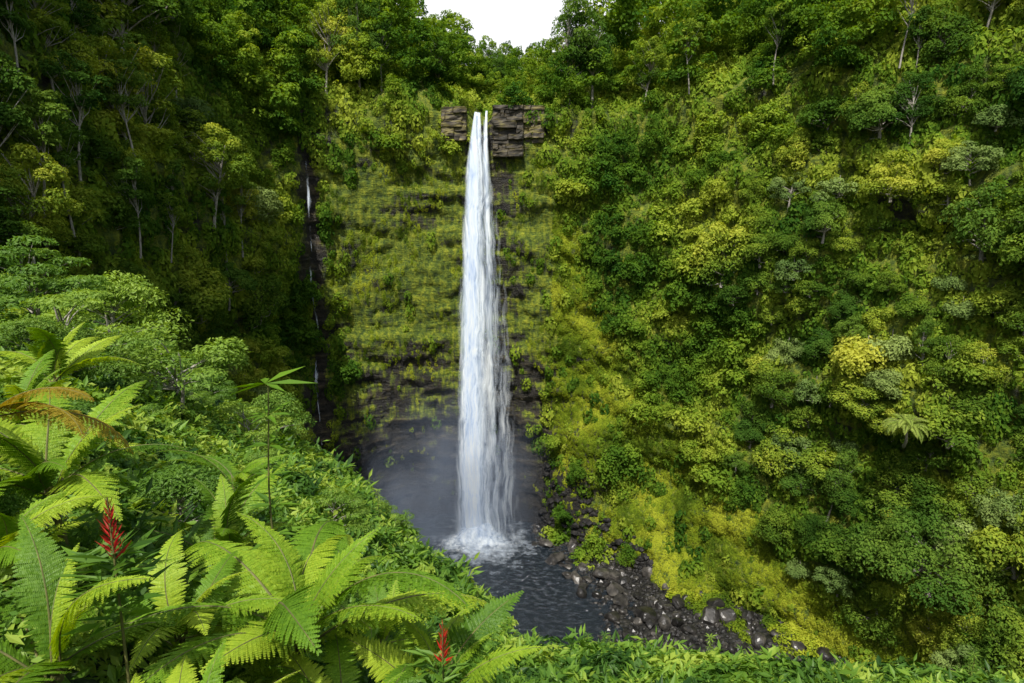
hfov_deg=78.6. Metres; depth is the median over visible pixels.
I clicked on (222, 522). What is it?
tree fern
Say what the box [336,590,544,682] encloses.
tree fern
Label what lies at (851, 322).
broadleaf tree
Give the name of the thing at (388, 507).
tree
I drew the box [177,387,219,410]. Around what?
tree
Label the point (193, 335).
broadleaf tree
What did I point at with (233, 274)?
umbrella tree
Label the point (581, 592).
boulder
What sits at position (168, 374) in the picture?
tree
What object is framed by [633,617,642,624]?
boulder
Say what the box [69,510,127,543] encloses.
fern
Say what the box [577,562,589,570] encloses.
boulder
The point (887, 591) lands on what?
broadleaf tree
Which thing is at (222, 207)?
slender tree
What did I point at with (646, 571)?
boulder
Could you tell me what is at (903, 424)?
tree fern
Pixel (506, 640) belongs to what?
fern
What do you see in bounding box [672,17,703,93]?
slender tree
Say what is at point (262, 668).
fern
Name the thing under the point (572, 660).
undergrowth
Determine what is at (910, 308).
bushy tree
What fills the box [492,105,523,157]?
rock ledge
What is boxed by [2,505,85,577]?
fern
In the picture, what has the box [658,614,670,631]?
boulder
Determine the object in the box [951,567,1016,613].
umbrella tree
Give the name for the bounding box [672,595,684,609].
boulder
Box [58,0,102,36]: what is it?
rainforest tree
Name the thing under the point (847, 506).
broadleaf tree
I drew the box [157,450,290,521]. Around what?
tree fern
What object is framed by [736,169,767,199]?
broadleaf tree
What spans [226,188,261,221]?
broadleaf tree
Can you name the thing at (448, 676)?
red ginger plant
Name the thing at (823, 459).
bushy tree
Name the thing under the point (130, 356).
tree
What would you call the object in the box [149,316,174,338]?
broadleaf tree
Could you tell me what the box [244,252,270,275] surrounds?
bushy tree
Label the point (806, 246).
bushy tree
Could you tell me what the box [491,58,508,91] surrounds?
rainforest tree
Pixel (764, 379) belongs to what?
broadleaf tree
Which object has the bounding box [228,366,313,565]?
sapling
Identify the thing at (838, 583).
umbrella tree
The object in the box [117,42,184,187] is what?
slender tree
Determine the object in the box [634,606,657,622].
boulder
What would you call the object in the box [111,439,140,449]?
fern
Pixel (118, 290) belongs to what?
tree
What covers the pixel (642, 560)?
rubble
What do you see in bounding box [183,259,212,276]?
bushy tree
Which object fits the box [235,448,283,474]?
tree
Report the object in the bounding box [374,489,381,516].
sapling
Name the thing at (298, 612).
tree fern
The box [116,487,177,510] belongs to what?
fern
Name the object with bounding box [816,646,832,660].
boulder
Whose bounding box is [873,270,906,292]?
broadleaf tree
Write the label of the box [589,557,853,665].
gorge floor
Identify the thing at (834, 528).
bushy tree
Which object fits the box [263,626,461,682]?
tree fern
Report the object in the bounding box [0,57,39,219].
slender tree
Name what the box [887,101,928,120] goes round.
bushy tree
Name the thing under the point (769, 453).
broadleaf tree
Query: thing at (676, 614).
boulder
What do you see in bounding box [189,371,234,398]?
tree
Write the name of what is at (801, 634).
bank plants
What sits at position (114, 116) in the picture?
bushy tree
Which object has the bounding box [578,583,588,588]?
boulder
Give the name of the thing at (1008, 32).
hillside shrubs
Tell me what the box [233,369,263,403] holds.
broadleaf tree
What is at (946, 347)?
broadleaf tree
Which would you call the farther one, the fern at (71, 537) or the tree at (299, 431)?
the tree at (299, 431)
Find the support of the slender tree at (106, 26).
on the canyon hillside
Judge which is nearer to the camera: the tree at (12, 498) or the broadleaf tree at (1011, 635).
the tree at (12, 498)
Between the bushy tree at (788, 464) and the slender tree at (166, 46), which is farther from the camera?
the bushy tree at (788, 464)
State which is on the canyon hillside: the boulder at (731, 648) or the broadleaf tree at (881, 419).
the broadleaf tree at (881, 419)
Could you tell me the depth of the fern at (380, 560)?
18.58 m
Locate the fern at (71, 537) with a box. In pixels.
[50,520,128,556]
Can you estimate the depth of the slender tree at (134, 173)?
107.35 m
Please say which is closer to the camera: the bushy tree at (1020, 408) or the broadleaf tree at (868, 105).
the bushy tree at (1020, 408)
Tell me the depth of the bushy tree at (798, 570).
151.31 m
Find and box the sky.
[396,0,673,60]
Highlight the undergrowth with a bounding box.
[0,270,1023,682]
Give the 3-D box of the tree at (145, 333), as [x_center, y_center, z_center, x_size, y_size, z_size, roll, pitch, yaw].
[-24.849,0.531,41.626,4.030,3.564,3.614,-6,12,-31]
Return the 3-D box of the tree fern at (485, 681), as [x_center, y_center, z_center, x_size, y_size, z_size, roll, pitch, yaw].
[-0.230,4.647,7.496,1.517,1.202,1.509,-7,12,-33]
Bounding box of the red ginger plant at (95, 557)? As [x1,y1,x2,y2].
[47,494,175,682]
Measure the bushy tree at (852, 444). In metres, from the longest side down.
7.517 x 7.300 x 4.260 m
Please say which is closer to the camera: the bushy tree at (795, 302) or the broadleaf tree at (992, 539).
the broadleaf tree at (992, 539)
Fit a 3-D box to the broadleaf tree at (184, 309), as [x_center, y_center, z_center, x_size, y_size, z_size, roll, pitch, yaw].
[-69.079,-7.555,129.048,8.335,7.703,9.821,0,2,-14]
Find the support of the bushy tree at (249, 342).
on the canyon hillside
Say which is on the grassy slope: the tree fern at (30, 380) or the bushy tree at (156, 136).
the tree fern at (30, 380)
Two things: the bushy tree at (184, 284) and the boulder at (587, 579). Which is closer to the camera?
the bushy tree at (184, 284)
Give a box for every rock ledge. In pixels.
[440,106,466,141]
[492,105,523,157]
[522,105,544,143]
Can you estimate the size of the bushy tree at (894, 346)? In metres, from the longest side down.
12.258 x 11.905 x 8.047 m
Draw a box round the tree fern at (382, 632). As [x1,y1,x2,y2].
[332,569,463,671]
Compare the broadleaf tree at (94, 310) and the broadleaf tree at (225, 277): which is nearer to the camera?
the broadleaf tree at (94, 310)
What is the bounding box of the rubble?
[531,462,849,661]
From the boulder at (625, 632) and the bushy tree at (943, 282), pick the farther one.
the boulder at (625, 632)
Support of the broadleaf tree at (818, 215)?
on the canyon hillside
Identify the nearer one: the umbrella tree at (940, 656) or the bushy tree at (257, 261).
the umbrella tree at (940, 656)
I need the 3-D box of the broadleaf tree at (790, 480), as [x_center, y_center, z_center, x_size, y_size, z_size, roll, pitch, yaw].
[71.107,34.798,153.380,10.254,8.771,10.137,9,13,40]
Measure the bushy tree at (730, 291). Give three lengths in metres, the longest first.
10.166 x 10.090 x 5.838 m
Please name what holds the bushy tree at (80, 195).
on the canyon hillside
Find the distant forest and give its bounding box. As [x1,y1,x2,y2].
[178,0,1014,601]
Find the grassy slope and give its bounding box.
[0,306,416,682]
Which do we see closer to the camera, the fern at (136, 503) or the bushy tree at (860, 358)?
the fern at (136, 503)
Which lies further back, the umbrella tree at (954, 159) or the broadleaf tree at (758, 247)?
the broadleaf tree at (758, 247)
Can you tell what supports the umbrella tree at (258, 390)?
on the canyon hillside
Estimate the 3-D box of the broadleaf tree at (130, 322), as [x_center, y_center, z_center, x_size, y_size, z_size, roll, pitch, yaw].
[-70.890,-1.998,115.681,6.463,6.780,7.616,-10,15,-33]
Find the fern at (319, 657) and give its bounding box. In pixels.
[287,634,339,663]
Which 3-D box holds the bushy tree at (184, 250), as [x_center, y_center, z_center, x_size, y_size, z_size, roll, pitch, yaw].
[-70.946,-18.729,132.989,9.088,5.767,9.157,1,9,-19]
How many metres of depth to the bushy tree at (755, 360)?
166.95 m
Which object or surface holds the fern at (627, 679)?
on the grassy slope
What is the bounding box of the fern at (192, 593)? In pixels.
[172,569,241,602]
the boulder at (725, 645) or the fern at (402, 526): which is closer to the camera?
the fern at (402, 526)
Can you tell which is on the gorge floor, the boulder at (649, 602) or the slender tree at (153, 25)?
the boulder at (649, 602)
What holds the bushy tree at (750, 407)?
on the canyon hillside
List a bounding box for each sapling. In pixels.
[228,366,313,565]
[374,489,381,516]
[402,509,410,537]
[705,633,715,651]
[964,652,981,675]
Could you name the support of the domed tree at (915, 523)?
on the canyon hillside
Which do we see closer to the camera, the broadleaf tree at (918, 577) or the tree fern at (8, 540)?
the tree fern at (8, 540)
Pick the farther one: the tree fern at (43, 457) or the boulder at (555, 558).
the boulder at (555, 558)
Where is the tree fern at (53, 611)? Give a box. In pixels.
[0,514,198,682]
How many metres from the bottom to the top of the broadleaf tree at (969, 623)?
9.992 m
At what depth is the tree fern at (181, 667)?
4.36 m
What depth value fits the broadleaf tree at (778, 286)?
157.75 m
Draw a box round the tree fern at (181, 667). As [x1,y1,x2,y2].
[130,639,300,682]
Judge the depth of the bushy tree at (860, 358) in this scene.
137.82 m
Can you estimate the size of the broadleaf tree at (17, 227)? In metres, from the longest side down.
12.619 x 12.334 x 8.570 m
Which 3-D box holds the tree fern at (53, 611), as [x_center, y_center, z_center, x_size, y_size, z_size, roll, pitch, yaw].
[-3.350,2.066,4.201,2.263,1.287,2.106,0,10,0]
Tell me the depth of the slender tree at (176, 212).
124.53 m
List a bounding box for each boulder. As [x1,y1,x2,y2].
[537,539,553,547]
[545,552,564,564]
[562,571,571,578]
[563,564,571,569]
[565,560,572,563]
[568,538,577,550]
[571,571,582,583]
[576,586,586,598]
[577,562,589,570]
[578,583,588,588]
[582,576,592,582]
[592,568,608,578]
[592,591,602,598]
[604,595,612,600]
[604,611,619,622]
[606,578,616,582]
[606,582,624,596]
[608,570,621,580]
[613,594,628,605]
[618,609,627,613]
[620,576,629,584]
[622,629,634,640]
[633,592,642,598]
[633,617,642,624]
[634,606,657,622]
[639,596,645,602]
[641,566,652,577]
[645,618,654,629]
[646,599,653,606]
[652,584,657,589]
[655,600,665,608]
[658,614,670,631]
[662,583,671,590]
[663,604,672,609]
[671,617,683,625]
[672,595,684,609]
[672,611,680,617]
[681,624,696,634]
[701,606,720,625]
[703,639,711,645]
[706,597,724,608]
[717,608,736,623]
[722,642,728,648]
[727,644,735,653]
[733,642,742,651]
[741,609,753,622]
[743,629,753,635]
[748,650,761,656]
[751,632,766,649]
[770,629,780,637]
[789,640,804,652]
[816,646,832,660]
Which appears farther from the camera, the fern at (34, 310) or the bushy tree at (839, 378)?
the bushy tree at (839, 378)
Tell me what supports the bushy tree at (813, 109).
on the canyon hillside
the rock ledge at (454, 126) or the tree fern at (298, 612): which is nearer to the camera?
the tree fern at (298, 612)
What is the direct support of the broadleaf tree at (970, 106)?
on the canyon hillside
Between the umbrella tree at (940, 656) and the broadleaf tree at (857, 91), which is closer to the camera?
the umbrella tree at (940, 656)
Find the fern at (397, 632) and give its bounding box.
[374,626,411,651]
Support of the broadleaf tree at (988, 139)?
on the canyon hillside
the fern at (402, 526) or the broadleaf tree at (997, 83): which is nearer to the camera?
the fern at (402, 526)
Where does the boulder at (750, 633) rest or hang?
on the gorge floor
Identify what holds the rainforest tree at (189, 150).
on the canyon hillside
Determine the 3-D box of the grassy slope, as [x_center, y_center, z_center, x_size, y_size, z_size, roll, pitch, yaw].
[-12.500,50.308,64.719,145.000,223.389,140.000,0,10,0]
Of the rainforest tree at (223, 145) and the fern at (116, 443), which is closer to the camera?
the fern at (116, 443)
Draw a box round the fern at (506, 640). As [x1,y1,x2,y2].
[498,631,512,646]
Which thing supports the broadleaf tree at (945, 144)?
on the canyon hillside
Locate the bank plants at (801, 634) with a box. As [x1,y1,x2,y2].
[659,579,855,666]
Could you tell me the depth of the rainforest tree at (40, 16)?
98.71 m
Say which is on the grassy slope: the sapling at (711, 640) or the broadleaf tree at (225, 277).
the sapling at (711, 640)
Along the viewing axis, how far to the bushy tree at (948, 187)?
130.20 m
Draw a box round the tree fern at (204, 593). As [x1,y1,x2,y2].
[62,530,282,673]
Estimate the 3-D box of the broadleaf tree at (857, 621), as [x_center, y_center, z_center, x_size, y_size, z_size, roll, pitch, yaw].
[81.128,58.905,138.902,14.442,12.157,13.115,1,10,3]
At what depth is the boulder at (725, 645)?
149.50 m
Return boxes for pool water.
[396,513,634,649]
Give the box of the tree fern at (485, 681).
[465,670,490,682]
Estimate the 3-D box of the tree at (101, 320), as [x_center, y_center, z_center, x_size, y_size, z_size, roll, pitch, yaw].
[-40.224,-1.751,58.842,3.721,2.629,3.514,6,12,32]
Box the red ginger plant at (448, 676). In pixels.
[399,622,471,682]
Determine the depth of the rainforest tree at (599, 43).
189.84 m
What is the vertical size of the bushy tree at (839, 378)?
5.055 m
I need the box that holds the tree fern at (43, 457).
[0,380,185,546]
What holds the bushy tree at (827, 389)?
on the canyon hillside
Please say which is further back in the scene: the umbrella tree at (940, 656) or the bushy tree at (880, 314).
the bushy tree at (880, 314)
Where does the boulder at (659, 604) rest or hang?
on the gorge floor
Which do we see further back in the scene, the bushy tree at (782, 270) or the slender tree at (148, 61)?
the bushy tree at (782, 270)
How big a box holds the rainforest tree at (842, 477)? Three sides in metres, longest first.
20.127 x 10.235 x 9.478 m
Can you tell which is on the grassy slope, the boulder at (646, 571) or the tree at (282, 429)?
the tree at (282, 429)
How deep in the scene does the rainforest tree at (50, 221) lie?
86.18 m
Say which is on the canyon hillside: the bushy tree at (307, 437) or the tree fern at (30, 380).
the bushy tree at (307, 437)
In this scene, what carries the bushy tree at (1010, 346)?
on the canyon hillside
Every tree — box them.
[0,0,37,82]
[0,50,30,131]
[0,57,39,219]
[0,82,70,218]
[0,113,31,136]
[0,143,85,272]
[0,163,15,187]
[0,184,53,246]
[0,234,112,322]
[0,257,21,281]
[0,289,153,379]
[0,313,86,356]
[0,383,129,430]
[0,471,40,514]
[0,486,55,563]
[12,99,72,148]
[15,161,65,191]
[16,327,98,375]
[19,0,72,60]
[26,5,77,105]
[31,321,120,377]
[32,105,70,130]
[34,270,194,342]
[36,49,114,181]
[36,112,89,236]
[41,225,77,249]
[45,288,87,307]
[50,27,102,76]
[52,187,103,223]
[55,289,104,315]
[56,229,108,255]
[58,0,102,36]
[69,121,124,162]
[75,27,132,92]
[80,309,107,326]
[81,0,184,50]
[84,319,250,418]
[86,192,156,233]
[87,17,151,144]
[94,259,152,295]
[97,0,197,52]
[97,106,141,135]
[98,58,153,155]
[103,144,155,192]
[109,177,150,212]
[110,157,150,257]
[116,323,167,345]
[116,348,154,376]
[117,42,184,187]
[117,313,144,332]
[119,137,130,150]
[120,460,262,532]
[126,17,170,98]
[128,123,176,163]
[129,28,178,99]
[133,271,162,305]
[136,403,185,431]
[137,361,192,394]
[144,98,188,149]
[145,344,185,373]
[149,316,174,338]
[154,0,191,68]
[156,192,187,262]
[159,159,184,195]
[160,101,213,143]
[161,25,195,97]
[161,256,233,324]
[164,289,197,320]
[165,311,199,352]
[166,338,200,373]
[167,95,222,141]
[168,272,200,293]
[170,240,202,264]
[177,142,212,178]
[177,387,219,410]
[181,156,207,171]
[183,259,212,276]
[183,338,228,372]
[185,375,237,401]
[186,122,256,230]
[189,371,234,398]
[191,331,224,354]
[199,326,230,346]
[207,264,231,299]
[208,156,230,181]
[209,118,257,174]
[209,179,232,262]
[213,401,294,445]
[219,262,257,310]
[222,331,236,347]
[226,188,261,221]
[230,168,257,256]
[230,186,283,224]
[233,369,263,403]
[234,336,262,356]
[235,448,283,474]
[236,389,316,433]
[237,274,289,330]
[238,385,278,406]
[241,429,288,452]
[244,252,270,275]
[253,368,274,397]
[258,407,295,440]
[278,412,308,437]
[280,421,303,436]
[292,423,316,444]
[303,0,350,94]
[311,486,373,539]
[328,0,379,90]
[337,487,366,506]
[357,0,399,91]
[365,496,398,524]
[388,512,423,540]
[429,33,456,91]
[454,32,475,62]
[479,45,493,67]
[487,51,506,72]
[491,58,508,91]
[547,0,597,107]
[572,6,617,108]
[632,35,668,101]
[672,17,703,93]
[689,221,756,287]
[715,284,750,305]
[722,451,749,472]
[731,417,767,448]
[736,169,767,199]
[736,231,781,267]
[737,271,770,294]
[740,206,774,230]
[741,400,769,424]
[742,354,775,375]
[748,415,776,446]
[750,422,808,477]
[751,359,794,407]
[751,504,798,545]
[758,302,786,325]
[761,2,795,84]
[762,334,804,363]
[766,171,814,209]
[767,278,799,299]
[768,231,798,251]
[771,434,813,454]
[773,127,812,170]
[774,256,815,280]
[774,445,829,473]
[778,467,823,495]
[784,295,818,314]
[785,445,852,483]
[785,557,811,578]
[787,405,828,429]
[789,236,818,258]
[791,378,827,403]
[792,280,831,297]
[794,96,852,132]
[794,512,829,545]
[801,328,839,359]
[802,196,848,243]
[809,175,859,202]
[811,134,843,152]
[811,528,868,576]
[812,562,866,597]
[816,445,862,519]
[820,383,844,408]
[824,480,872,515]
[824,522,851,547]
[825,229,864,250]
[826,289,860,319]
[827,376,897,419]
[828,333,902,378]
[828,377,857,395]
[830,437,861,454]
[833,314,871,340]
[838,81,874,121]
[839,269,872,286]
[839,582,902,647]
[844,500,1023,619]
[845,83,912,139]
[855,203,895,235]
[857,148,925,202]
[860,306,896,333]
[860,367,904,398]
[861,467,928,521]
[862,558,924,610]
[864,406,902,441]
[865,329,916,360]
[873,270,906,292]
[880,440,927,481]
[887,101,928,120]
[890,71,938,150]
[891,231,928,252]
[892,295,940,318]
[892,467,950,513]
[894,0,930,68]
[898,441,948,470]
[899,401,988,456]
[902,5,933,67]
[903,0,983,62]
[906,611,941,648]
[910,315,940,368]
[914,545,970,599]
[918,358,1001,400]
[920,137,967,173]
[921,593,954,624]
[924,334,966,384]
[926,177,967,206]
[927,91,968,119]
[927,470,996,530]
[929,643,998,677]
[930,272,968,290]
[930,511,1010,579]
[933,140,1007,185]
[936,63,992,121]
[937,181,1018,268]
[937,611,992,662]
[938,297,981,319]
[949,393,994,420]
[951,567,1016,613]
[955,341,1011,382]
[956,606,1023,681]
[967,488,1023,589]
[968,129,1002,156]
[970,486,1023,537]
[971,104,1023,131]
[971,283,1023,314]
[979,0,1013,28]
[979,63,1018,91]
[988,178,1023,257]
[993,297,1023,335]
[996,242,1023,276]
[996,334,1023,361]
[1004,64,1023,119]
[1005,0,1023,19]
[1007,425,1023,449]
[1008,599,1023,618]
[1010,155,1023,180]
[1013,404,1023,418]
[1017,471,1023,485]
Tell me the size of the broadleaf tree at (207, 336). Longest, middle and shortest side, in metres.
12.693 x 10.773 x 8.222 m
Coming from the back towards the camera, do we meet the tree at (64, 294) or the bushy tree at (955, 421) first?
the bushy tree at (955, 421)
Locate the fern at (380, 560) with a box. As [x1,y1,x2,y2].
[376,555,391,574]
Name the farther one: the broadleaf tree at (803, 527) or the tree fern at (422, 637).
the broadleaf tree at (803, 527)
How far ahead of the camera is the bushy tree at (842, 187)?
148.74 m
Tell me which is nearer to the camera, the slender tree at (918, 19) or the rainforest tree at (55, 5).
the rainforest tree at (55, 5)
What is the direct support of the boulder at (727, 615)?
on the gorge floor
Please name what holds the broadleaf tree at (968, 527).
on the canyon hillside
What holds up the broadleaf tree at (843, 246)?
on the canyon hillside
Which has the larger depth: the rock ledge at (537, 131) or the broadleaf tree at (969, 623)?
the rock ledge at (537, 131)
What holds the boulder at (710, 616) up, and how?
on the gorge floor
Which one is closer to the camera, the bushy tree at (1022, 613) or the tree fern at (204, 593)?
the tree fern at (204, 593)
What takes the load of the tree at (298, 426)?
on the grassy slope
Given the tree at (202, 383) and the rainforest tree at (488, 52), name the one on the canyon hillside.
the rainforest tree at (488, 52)
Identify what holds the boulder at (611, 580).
on the gorge floor
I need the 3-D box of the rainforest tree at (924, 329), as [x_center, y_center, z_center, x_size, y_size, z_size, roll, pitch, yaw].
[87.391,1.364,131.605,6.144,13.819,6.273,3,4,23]
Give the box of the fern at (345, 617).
[321,601,365,629]
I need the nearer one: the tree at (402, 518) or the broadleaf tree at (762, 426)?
the tree at (402, 518)
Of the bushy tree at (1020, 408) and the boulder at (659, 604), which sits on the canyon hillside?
the bushy tree at (1020, 408)
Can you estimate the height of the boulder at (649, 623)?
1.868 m
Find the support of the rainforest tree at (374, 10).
on the canyon hillside
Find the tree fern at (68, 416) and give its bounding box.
[0,386,132,527]
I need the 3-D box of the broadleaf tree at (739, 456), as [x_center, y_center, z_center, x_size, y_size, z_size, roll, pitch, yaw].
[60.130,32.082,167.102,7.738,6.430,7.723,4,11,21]
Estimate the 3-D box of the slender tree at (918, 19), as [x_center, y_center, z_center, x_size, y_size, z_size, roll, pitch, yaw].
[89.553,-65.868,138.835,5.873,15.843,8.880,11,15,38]
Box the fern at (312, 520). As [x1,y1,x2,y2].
[302,513,320,525]
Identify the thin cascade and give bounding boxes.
[307,188,319,418]
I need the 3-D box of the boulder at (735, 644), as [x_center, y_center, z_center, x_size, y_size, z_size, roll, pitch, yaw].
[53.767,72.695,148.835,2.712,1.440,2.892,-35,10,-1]
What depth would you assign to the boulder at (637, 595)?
171.87 m
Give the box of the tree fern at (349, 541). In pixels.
[307,517,378,599]
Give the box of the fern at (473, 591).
[467,589,477,602]
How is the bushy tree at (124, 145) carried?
on the canyon hillside
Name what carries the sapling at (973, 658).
on the grassy slope
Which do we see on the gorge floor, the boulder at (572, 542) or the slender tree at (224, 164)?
the boulder at (572, 542)
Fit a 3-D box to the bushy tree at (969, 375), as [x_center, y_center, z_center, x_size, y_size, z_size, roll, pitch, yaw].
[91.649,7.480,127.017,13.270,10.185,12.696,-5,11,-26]
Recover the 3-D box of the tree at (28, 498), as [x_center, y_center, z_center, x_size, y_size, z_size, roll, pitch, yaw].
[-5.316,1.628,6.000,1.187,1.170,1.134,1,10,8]
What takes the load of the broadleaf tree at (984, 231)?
on the canyon hillside
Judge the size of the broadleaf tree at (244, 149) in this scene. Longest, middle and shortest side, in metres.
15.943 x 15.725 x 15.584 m
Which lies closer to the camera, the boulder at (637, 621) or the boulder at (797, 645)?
the boulder at (797, 645)
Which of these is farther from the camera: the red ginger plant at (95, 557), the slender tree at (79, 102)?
the slender tree at (79, 102)
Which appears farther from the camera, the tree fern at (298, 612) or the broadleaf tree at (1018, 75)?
the broadleaf tree at (1018, 75)
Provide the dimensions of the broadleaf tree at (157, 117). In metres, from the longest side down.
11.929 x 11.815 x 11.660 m
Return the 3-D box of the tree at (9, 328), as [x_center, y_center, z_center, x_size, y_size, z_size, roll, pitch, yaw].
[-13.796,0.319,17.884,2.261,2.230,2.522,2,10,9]
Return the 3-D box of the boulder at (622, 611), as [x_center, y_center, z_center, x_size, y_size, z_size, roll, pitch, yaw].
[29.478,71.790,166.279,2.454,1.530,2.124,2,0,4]
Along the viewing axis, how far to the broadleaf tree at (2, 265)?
80.75 m
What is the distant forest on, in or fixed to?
on the canyon hillside
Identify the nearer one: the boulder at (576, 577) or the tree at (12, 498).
the tree at (12, 498)
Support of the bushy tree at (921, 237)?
on the canyon hillside
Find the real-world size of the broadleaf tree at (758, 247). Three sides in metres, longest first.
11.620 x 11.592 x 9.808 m
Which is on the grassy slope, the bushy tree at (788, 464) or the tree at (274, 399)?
the tree at (274, 399)
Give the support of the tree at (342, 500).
on the grassy slope
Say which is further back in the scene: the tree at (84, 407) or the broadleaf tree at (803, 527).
the broadleaf tree at (803, 527)
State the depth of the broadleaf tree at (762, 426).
163.41 m
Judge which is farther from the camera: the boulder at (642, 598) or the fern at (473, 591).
the boulder at (642, 598)
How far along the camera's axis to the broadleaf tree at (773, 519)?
154.39 m
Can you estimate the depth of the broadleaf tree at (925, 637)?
129.30 m
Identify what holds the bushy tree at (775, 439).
on the canyon hillside
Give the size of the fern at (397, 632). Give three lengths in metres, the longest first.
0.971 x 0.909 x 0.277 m
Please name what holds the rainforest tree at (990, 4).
on the canyon hillside
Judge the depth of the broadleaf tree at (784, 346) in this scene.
160.72 m
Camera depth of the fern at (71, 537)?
6.77 m
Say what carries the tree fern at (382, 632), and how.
on the grassy slope
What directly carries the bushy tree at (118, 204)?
on the canyon hillside
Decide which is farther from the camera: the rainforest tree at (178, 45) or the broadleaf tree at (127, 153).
the rainforest tree at (178, 45)
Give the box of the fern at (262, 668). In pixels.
[237,646,291,682]
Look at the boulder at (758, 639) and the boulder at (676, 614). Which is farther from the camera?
the boulder at (676, 614)
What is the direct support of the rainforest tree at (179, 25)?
on the canyon hillside
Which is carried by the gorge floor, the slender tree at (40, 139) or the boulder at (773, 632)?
the boulder at (773, 632)
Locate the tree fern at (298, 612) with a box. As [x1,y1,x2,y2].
[93,512,489,682]
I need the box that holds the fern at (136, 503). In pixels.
[121,498,150,511]
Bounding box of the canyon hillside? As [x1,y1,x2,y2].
[0,0,1023,672]
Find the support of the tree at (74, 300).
on the grassy slope
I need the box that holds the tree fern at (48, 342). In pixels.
[0,322,137,427]
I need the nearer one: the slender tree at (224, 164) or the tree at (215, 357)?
the tree at (215, 357)
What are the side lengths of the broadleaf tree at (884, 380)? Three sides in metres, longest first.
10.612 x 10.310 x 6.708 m
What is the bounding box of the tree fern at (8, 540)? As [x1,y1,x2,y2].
[0,490,109,587]
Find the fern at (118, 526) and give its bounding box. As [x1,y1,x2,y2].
[83,522,135,548]
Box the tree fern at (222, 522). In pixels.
[108,463,294,601]
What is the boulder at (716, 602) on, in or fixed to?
on the gorge floor
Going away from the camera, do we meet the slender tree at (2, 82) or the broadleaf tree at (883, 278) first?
the slender tree at (2, 82)
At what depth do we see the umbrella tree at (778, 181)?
157.56 m
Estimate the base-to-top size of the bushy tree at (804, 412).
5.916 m
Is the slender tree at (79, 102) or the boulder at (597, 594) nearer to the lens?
the slender tree at (79, 102)
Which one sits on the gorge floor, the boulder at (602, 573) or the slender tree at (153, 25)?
the boulder at (602, 573)
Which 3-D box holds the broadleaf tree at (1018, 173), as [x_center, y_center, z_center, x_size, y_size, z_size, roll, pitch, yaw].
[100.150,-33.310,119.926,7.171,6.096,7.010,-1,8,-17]
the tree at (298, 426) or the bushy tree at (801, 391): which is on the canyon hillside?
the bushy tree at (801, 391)
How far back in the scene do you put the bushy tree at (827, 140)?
153.86 m
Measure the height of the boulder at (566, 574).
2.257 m
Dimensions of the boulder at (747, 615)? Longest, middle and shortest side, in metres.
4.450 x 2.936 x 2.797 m
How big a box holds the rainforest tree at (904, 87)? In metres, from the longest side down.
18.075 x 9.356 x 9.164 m
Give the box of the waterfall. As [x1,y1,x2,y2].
[452,111,506,546]
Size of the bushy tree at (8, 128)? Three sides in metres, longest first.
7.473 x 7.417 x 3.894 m
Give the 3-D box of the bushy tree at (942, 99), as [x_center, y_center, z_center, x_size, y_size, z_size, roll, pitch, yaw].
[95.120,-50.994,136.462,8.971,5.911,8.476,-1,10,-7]
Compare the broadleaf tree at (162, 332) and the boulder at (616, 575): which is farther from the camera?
the boulder at (616, 575)
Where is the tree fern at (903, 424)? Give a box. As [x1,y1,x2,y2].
[881,413,931,447]
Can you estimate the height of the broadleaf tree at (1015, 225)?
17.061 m
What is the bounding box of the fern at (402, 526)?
[395,522,423,534]
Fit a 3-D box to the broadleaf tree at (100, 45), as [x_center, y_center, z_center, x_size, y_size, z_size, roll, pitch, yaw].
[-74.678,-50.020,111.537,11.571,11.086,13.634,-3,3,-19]
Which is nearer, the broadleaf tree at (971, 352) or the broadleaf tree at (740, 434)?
the broadleaf tree at (971, 352)
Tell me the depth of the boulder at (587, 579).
181.25 m
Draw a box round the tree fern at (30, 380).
[0,350,74,439]
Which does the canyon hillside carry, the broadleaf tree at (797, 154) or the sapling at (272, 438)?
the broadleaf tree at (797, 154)
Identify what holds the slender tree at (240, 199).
on the canyon hillside
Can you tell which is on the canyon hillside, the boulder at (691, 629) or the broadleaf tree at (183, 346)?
the broadleaf tree at (183, 346)
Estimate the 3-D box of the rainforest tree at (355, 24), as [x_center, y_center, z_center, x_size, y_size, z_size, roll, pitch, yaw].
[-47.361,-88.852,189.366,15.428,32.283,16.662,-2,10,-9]
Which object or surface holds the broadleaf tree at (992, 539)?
on the canyon hillside
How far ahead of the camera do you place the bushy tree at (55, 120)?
100.28 m
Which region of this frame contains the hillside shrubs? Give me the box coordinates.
[0,0,1023,675]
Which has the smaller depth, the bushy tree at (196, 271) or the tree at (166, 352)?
the tree at (166, 352)
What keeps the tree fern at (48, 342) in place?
on the grassy slope
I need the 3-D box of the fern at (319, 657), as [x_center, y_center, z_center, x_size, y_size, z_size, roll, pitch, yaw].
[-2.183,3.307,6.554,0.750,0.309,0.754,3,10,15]
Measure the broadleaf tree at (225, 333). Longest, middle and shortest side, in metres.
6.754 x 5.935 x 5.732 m
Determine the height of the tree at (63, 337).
2.164 m
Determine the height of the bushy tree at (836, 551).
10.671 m
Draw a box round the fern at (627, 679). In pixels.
[608,673,629,682]
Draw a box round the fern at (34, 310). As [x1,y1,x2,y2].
[21,306,44,314]
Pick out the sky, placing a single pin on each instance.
(523, 23)
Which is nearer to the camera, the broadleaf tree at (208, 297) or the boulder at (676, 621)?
the broadleaf tree at (208, 297)
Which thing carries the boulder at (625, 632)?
on the gorge floor

